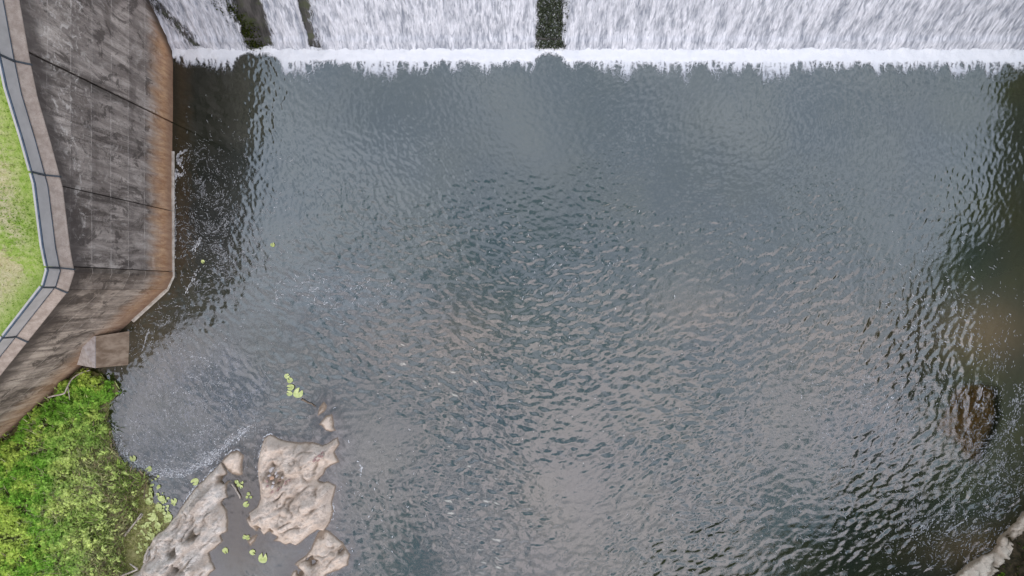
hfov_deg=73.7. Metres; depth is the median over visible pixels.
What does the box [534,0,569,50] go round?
moss
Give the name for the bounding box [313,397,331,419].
rock
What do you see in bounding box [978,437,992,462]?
riverbed
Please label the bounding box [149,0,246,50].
water sheet
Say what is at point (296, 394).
lily pad
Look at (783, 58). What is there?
foam
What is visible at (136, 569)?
fallen branch
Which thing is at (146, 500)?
lily pad
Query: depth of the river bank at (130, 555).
39.94 m
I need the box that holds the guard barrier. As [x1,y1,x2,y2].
[0,0,74,356]
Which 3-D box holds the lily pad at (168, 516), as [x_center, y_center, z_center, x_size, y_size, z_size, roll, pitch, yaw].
[-20.102,13.461,39.941,0.481,0.039,0.472,-26,90,0]
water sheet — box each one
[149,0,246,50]
[261,0,310,49]
[308,0,538,50]
[561,0,1023,50]
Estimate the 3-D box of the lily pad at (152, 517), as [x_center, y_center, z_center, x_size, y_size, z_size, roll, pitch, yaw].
[-21.048,13.367,39.869,0.534,0.040,0.487,4,90,0]
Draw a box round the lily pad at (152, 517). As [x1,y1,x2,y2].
[147,513,155,520]
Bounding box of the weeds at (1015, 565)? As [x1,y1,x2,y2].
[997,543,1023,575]
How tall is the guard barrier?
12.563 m
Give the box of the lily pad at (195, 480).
[191,478,198,484]
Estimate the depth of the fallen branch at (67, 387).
39.10 m
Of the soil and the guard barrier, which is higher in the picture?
the guard barrier
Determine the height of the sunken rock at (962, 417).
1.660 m
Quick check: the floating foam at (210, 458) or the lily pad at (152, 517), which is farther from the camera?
the floating foam at (210, 458)
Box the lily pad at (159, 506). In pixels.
[155,504,161,511]
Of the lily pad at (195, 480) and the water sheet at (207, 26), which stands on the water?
the lily pad at (195, 480)
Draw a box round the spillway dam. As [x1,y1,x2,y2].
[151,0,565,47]
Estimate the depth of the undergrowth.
39.14 m
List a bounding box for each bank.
[0,367,177,575]
[993,388,1000,437]
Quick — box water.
[83,52,1023,575]
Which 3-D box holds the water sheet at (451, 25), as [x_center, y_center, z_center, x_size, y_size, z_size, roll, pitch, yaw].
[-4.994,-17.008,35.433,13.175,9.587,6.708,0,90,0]
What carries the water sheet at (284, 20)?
on the spillway dam
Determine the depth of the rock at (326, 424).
40.06 m
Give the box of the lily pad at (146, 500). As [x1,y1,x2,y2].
[145,497,152,504]
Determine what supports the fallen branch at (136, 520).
on the mud weed at (148, 544)
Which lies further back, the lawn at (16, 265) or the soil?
the soil
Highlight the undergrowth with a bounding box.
[0,368,149,575]
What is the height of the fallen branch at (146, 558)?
0.246 m
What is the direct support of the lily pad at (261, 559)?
on the water
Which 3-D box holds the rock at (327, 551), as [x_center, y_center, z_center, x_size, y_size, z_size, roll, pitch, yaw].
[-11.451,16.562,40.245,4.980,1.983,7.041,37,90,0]
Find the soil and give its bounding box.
[992,531,1023,575]
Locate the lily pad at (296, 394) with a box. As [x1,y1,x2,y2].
[293,388,302,397]
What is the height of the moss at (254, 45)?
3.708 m
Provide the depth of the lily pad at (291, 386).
39.95 m
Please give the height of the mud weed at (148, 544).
0.175 m
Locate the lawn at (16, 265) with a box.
[0,76,51,335]
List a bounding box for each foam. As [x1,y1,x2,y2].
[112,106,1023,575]
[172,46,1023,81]
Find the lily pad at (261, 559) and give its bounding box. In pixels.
[258,553,266,562]
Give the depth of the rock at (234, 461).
39.98 m
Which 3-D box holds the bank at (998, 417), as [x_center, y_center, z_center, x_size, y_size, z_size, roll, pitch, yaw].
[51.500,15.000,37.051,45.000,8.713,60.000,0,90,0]
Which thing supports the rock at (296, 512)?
in the water
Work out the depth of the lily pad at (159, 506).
39.93 m
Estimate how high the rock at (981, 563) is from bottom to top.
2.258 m
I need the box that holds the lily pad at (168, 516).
[164,514,171,520]
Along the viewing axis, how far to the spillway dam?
38.59 m
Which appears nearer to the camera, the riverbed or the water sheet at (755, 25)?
the water sheet at (755, 25)
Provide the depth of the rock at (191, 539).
39.52 m
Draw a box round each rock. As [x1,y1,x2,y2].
[129,461,236,575]
[218,445,255,479]
[241,429,343,550]
[242,529,264,549]
[285,526,354,575]
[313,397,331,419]
[313,409,340,435]
[937,384,997,462]
[947,501,1023,575]
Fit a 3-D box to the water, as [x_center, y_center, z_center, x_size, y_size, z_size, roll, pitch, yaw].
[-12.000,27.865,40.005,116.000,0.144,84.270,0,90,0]
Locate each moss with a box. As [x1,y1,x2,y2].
[205,0,264,50]
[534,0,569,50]
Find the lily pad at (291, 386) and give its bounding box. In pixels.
[287,384,293,390]
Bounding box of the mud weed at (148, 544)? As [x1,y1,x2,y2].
[120,486,168,573]
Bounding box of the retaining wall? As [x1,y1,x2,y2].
[0,0,174,439]
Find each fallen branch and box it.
[47,370,89,399]
[121,563,137,575]
[123,513,142,535]
[143,546,149,562]
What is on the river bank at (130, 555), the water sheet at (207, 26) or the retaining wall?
the retaining wall
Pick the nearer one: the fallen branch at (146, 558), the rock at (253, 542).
the fallen branch at (146, 558)

